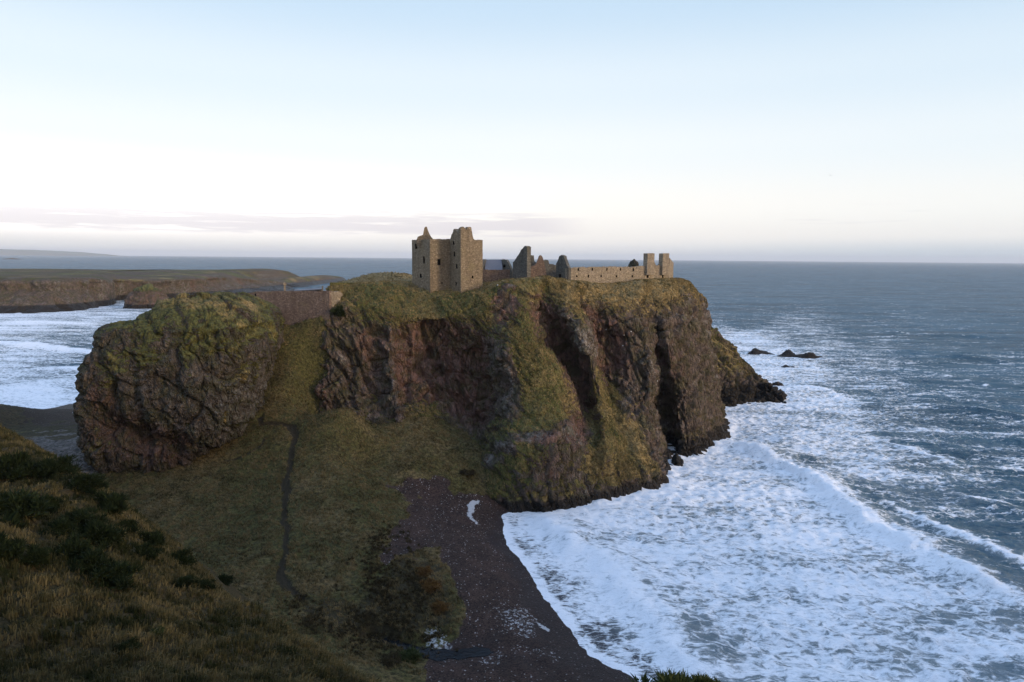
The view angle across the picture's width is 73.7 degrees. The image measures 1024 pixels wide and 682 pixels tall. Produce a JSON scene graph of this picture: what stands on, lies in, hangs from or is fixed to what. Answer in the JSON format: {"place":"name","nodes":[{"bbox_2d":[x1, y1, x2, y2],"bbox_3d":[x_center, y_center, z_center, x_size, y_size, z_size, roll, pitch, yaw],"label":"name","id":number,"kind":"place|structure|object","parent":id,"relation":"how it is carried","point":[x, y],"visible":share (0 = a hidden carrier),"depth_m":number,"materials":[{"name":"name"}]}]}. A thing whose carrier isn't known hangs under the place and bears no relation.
{"place":"outdoors","nodes":[
{"label":"outdoors","id":0,"kind":"place"},
{"bbox_2d":[0,249,119,255],"bbox_3d":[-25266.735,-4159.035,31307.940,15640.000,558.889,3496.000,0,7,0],"label":"distant coast","id":1,"kind":"structure","parent":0,"point":[32,252],"depth_m":30029.17,"materials":[{"name":"grey plant"}]},
{"bbox_2d":[0,422,384,681],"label":"hillside","id":2,"kind":"structure","parent":0,"point":[231,589],"depth_m":34.13,"materials":[{"name":"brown plant"}]},
{"bbox_2d":[0,531,28,560],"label":"gorse bush","id":3,"kind":"object","parent":2,"relation":"on","point":[15,548],"visible":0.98,"depth_m":36.59,"materials":[{"name":"green plant"}]},
{"bbox_2d":[0,449,42,482],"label":"gorse bush","id":4,"kind":"object","parent":2,"relation":"on","point":[20,465],"visible":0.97,"depth_m":60.34,"materials":[{"name":"green plant"}]},
{"bbox_2d":[0,483,54,528],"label":"gorse bush","id":5,"kind":"object","parent":2,"relation":"on","point":[15,507],"visible":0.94,"depth_m":44.74,"materials":[{"name":"green plant"}]},
{"bbox_2d":[15,542,50,567],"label":"gorse bush","id":6,"kind":"object","parent":2,"relation":"on","point":[36,555],"visible":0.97,"depth_m":37.27,"materials":[{"name":"green plant"}]},
{"bbox_2d":[38,491,65,513],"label":"gorse bush","id":7,"kind":"object","parent":2,"relation":"on","point":[55,502],"visible":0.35,"depth_m":50.43,"materials":[{"name":"green plant"}]},
{"bbox_2d":[33,454,82,479],"bbox_3d":[-41.259,11.419,62.306,4.066,2.656,4.032,-1,7,-13],"label":"gorse bush","id":8,"kind":"object","parent":2,"relation":"on","point":[51,466],"visible":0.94,"depth_m":61.45,"materials":[{"name":"green plant"}]},
{"bbox_2d":[37,514,78,538],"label":"gorse bush","id":9,"kind":"object","parent":2,"relation":"on","point":[61,526],"visible":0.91,"depth_m":43.71,"materials":[{"name":"green plant"}]},
{"bbox_2d":[44,530,93,559],"bbox_3d":[-26.104,12.203,40.084,2.759,1.924,2.782,-1,7,-10],"label":"gorse bush","id":10,"kind":"object","parent":2,"relation":"on","point":[74,545],"visible":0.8,"depth_m":39.68,"materials":[{"name":"green plant"}]},
{"bbox_2d":[57,506,110,529],"bbox_3d":[-29.325,12.233,46.820,3.183,1.974,3.210,-5,9,-41],"label":"gorse bush","id":11,"kind":"object","parent":2,"relation":"on","point":[82,516],"visible":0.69,"depth_m":46.54,"materials":[{"name":"green plant"}]},
{"bbox_2d":[66,471,109,495],"bbox_3d":[-36.335,12.140,58.286,3.595,2.147,3.781,-6,9,-43],"label":"gorse bush","id":12,"kind":"object","parent":2,"relation":"on","point":[86,482],"visible":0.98,"depth_m":57.86,"materials":[{"name":"green plant"}]},
{"bbox_2d":[64,543,116,576],"bbox_3d":[-23.914,12.557,38.821,2.780,1.681,2.644,-5,9,-40],"label":"gorse bush","id":13,"kind":"object","parent":2,"relation":"on","point":[90,559],"visible":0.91,"depth_m":38.46,"materials":[{"name":"green plant"}]},
{"bbox_2d":[76,517,127,550],"bbox_3d":[-27.401,12.920,45.239,3.384,2.542,3.559,3,7,18],"label":"gorse bush","id":14,"kind":"object","parent":2,"relation":"on","point":[98,533],"visible":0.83,"depth_m":44.86,"materials":[{"name":"green plant"}]},
{"bbox_2d":[88,489,129,514],"bbox_3d":[-33.766,13.568,56.527,3.638,2.656,3.607,3,7,18],"label":"gorse bush","id":15,"kind":"object","parent":2,"relation":"on","point":[113,502],"visible":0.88,"depth_m":56.48,"materials":[{"name":"green plant"}]},
{"bbox_2d":[86,559,143,591],"bbox_3d":[-22.446,13.257,38.337,3.077,1.788,3.103,3,7,21],"label":"gorse bush","id":16,"kind":"object","parent":2,"relation":"on","point":[115,571],"visible":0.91,"depth_m":38.17,"materials":[{"name":"green plant"}]},
{"bbox_2d":[115,519,141,533],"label":"gorse bush","id":17,"kind":"object","parent":2,"relation":"on","point":[132,524],"visible":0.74,"depth_m":51.40,"materials":[{"name":"green plant"}]},
{"bbox_2d":[113,636,145,653],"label":"gorse bush","id":18,"kind":"object","parent":2,"relation":"on","point":[130,641],"visible":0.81,"depth_m":30.37,"materials":[{"name":"green plant"}]},
{"bbox_2d":[134,542,162,561],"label":"gorse bush","id":19,"kind":"object","parent":2,"relation":"on","point":[146,548],"visible":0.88,"depth_m":46.48,"materials":[{"name":"green plant"}]},
{"bbox_2d":[137,528,165,546],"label":"gorse bush","id":20,"kind":"object","parent":2,"relation":"on","point":[156,538],"visible":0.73,"depth_m":51.70,"materials":[{"name":"green plant"}]},
{"bbox_2d":[150,625,165,637],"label":"gorse bush","id":21,"kind":"object","parent":2,"relation":"on","point":[159,633],"visible":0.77,"depth_m":32.62,"materials":[{"name":"green plant"}]},
{"bbox_2d":[169,547,196,564],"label":"gorse bush","id":22,"kind":"object","parent":2,"relation":"on","point":[182,555],"visible":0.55,"depth_m":53.39,"materials":[{"name":"green plant"}]},
{"bbox_2d":[176,574,198,589],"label":"gorse bush","id":23,"kind":"object","parent":2,"relation":"on","point":[187,580],"visible":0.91,"depth_m":42.95,"materials":[{"name":"green plant"}]},
{"bbox_2d":[197,578,217,590],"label":"gorse bush","id":24,"kind":"object","parent":2,"relation":"on","point":[205,582],"visible":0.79,"depth_m":44.60,"materials":[{"name":"green plant"}]},
{"bbox_2d":[217,573,233,585],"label":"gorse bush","id":25,"kind":"object","parent":2,"relation":"on","point":[224,579],"visible":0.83,"depth_m":76.40,"materials":[{"name":"plant"}]},
{"bbox_2d":[629,668,705,681],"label":"shrub","id":26,"kind":"object","parent":2,"relation":"on","point":[670,676],"visible":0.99,"depth_m":9.23,"materials":[{"name":"green plant"}]},
{"bbox_2d":[679,673,720,681],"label":"shrub","id":27,"kind":"object","parent":2,"relation":"on","point":[706,678],"visible":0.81,"depth_m":9.22,"materials":[{"name":"green plant"}]},
{"bbox_2d":[257,419,298,600],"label":"path","id":28,"kind":"structure","parent":0,"point":[285,534],"depth_m":127.66,"materials":[{"name":"soil"}]},
{"bbox_2d":[0,316,638,681],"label":"ground","id":29,"kind":"structure","parent":0,"point":[516,625],"depth_m":128.44,"materials":[{"name":"green plant"}]},
{"bbox_2d":[72,291,284,474],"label":"rocky knoll","id":30,"kind":"structure","parent":29,"relation":"on","point":[164,385],"depth_m":142.26,"materials":[{"name":"brown stone"}]},
{"bbox_2d":[103,315,486,674],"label":"tussock grass","id":31,"kind":"structure","parent":29,"relation":"on","point":[300,511],"depth_m":130.48,"materials":[{"name":"green plant"}]},
{"bbox_2d":[249,291,342,324],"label":"entry wall","id":32,"kind":"structure","parent":29,"relation":"on","point":[295,307],"depth_m":181.22,"materials":[{"name":"brown"}]},
{"bbox_2d":[294,286,322,290],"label":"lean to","id":33,"kind":"object","parent":29,"relation":"on","point":[315,289],"visible":0.19,"depth_m":182.39,"materials":[{"name":"grey stone"}]},
{"bbox_2d":[283,521,457,661],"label":"scrub","id":34,"kind":"object","parent":29,"relation":"on","point":[376,582],"visible":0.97,"depth_m":104.05,"materials":[{"name":"green plant"}]},
{"bbox_2d":[378,651,400,668],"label":"stream bush","id":35,"kind":"object","parent":29,"relation":"on","point":[387,662],"visible":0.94,"depth_m":92.01,"materials":[{"name":"green plant"}]},
{"bbox_2d":[397,646,422,665],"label":"stream bush","id":36,"kind":"object","parent":29,"relation":"on","point":[411,653],"visible":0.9,"depth_m":94.30,"materials":[{"name":"green plant"}]},
{"bbox_2d":[414,565,432,576],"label":"rusty bush","id":37,"kind":"object","parent":29,"relation":"on","point":[426,569],"visible":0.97,"depth_m":114.19,"materials":[{"name":"brown plant"}]},
{"bbox_2d":[418,578,441,593],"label":"rusty bush","id":38,"kind":"object","parent":29,"relation":"on","point":[432,584],"visible":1,"depth_m":109.95,"materials":[{"name":"brown plant"}]},
{"bbox_2d":[428,599,450,612],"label":"rusty bush","id":39,"kind":"object","parent":29,"relation":"on","point":[440,606],"visible":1,"depth_m":105.64,"materials":[{"name":"brown plant"}]},
{"bbox_2d":[459,468,475,475],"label":"stream bush","id":40,"kind":"object","parent":29,"relation":"on","point":[465,472],"visible":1,"depth_m":156.29,"materials":[{"name":"plant"}]},
{"bbox_2d":[370,637,492,660],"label":"stream","id":41,"kind":"structure","parent":0,"point":[464,653],"depth_m":97.39,"materials":[{"name":"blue liquid"}]},
{"bbox_2d":[0,255,1023,681],"bbox_3d":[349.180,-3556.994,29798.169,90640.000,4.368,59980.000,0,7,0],"label":"sea","id":42,"kind":"structure","parent":0,"point":[850,509],"depth_m":165.92,"materials":[{"name":"liquid"}]},
{"bbox_2d":[123,283,168,308],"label":"sea stack","id":43,"kind":"object","parent":42,"relation":"in","point":[147,296],"visible":0.81,"depth_m":729.07,"materials":[{"name":"brown stone"}]},
{"bbox_2d":[0,269,345,313],"bbox_3d":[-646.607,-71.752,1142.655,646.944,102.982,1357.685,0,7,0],"label":"headland","id":44,"kind":"structure","parent":42,"relation":"in","point":[24,291],"depth_m":867.49,"materials":[{"name":"brown soil"}]},
{"bbox_2d":[671,453,683,465],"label":"sea rock","id":45,"kind":"object","parent":42,"relation":"in","point":[676,459],"visible":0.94,"depth_m":190.65,"materials":[{"name":"black stone"}]},
{"bbox_2d":[748,348,774,354],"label":"sea rock","id":46,"kind":"object","parent":42,"relation":"in","point":[754,351],"visible":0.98,"depth_m":418.43,"materials":[{"name":"black stone"}]},
{"bbox_2d":[772,381,783,385],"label":"sea rock","id":47,"kind":"object","parent":42,"relation":"in","point":[777,383],"visible":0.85,"depth_m":313.24,"materials":[{"name":"black stone"}]},
{"bbox_2d":[773,349,801,356],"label":"sea rock","id":48,"kind":"object","parent":42,"relation":"in","point":[788,353],"visible":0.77,"depth_m":409.04,"materials":[{"name":"black stone"}]},
{"bbox_2d":[798,352,823,358],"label":"sea rock","id":49,"kind":"object","parent":42,"relation":"in","point":[811,355],"visible":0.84,"depth_m":400.15,"materials":[{"name":"black stone"}]},
{"bbox_2d":[0,0,1023,262],"label":"sky","id":50,"kind":"structure","parent":0,"point":[719,130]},
{"bbox_2d":[314,272,731,512],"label":"headland","id":51,"kind":"structure","parent":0,"point":[660,369],"depth_m":179.18,"materials":[{"name":"brown stone"}]},
{"bbox_2d":[334,305,345,319],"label":"ivy clump","id":52,"kind":"object","parent":51,"relation":"on","point":[340,312],"visible":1,"depth_m":177.97,"materials":[{"name":"green plant"}]},
{"bbox_2d":[330,282,359,284],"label":"turf bank","id":53,"kind":"structure","parent":51,"relation":"on","point":[336,283],"depth_m":191.80,"materials":[{"name":"green plant"}]},
{"bbox_2d":[412,227,482,292],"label":"tower house","id":54,"kind":"structure","parent":51,"relation":"on","point":[454,262],"depth_m":186.54,"materials":[{"name":"beige stone"}]},
{"bbox_2d":[483,259,512,281],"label":"slate roofed building","id":55,"kind":"structure","parent":51,"relation":"on","point":[495,270],"depth_m":214.33,"materials":[{"name":"black stone"}]},
{"bbox_2d":[316,271,704,499],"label":"turf tufts","id":56,"kind":"object","parent":51,"relation":"on","point":[543,278],"visible":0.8,"depth_m":178.33,"materials":[{"name":"green plant"}]},
{"bbox_2d":[513,246,530,278],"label":"ruined gable","id":57,"kind":"structure","parent":51,"relation":"on","point":[522,265],"depth_m":202.49,"materials":[{"name":"grey stone"}]},
{"bbox_2d":[531,255,535,265],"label":"chimney stack","id":58,"kind":"object","parent":51,"relation":"on","point":[533,262],"visible":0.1,"depth_m":211.81,"materials":[{"name":"grey stone"}]},
{"bbox_2d":[531,255,546,276],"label":"ruined wall","id":59,"kind":"structure","parent":51,"relation":"on","point":[538,268],"depth_m":205.89,"materials":[{"name":"brown stone"}]},
{"bbox_2d":[544,260,555,276],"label":"ruined wall","id":60,"kind":"structure","parent":51,"relation":"on","point":[550,270],"depth_m":210.90,"materials":[{"name":"grey stone"}]},
{"bbox_2d":[556,255,570,279],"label":"ruined gable","id":61,"kind":"structure","parent":51,"relation":"on","point":[562,263],"depth_m":204.35,"materials":[{"name":"black stone"}]},
{"bbox_2d":[565,253,673,282],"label":"roofless range","id":62,"kind":"structure","parent":51,"relation":"on","point":[650,268],"depth_m":215.38,"materials":[{"name":"beige stone"}]},
{"bbox_2d":[628,259,638,266],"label":"overgrown stump","id":63,"kind":"object","parent":51,"relation":"on","point":[633,262],"visible":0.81,"depth_m":224.65,"materials":[{"name":"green plant"}]},
{"bbox_2d":[711,327,787,406],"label":"headland spur","id":64,"kind":"structure","parent":51,"relation":"attached to","point":[741,381],"depth_m":279.85,"materials":[{"name":"brown stone"}]}
]}

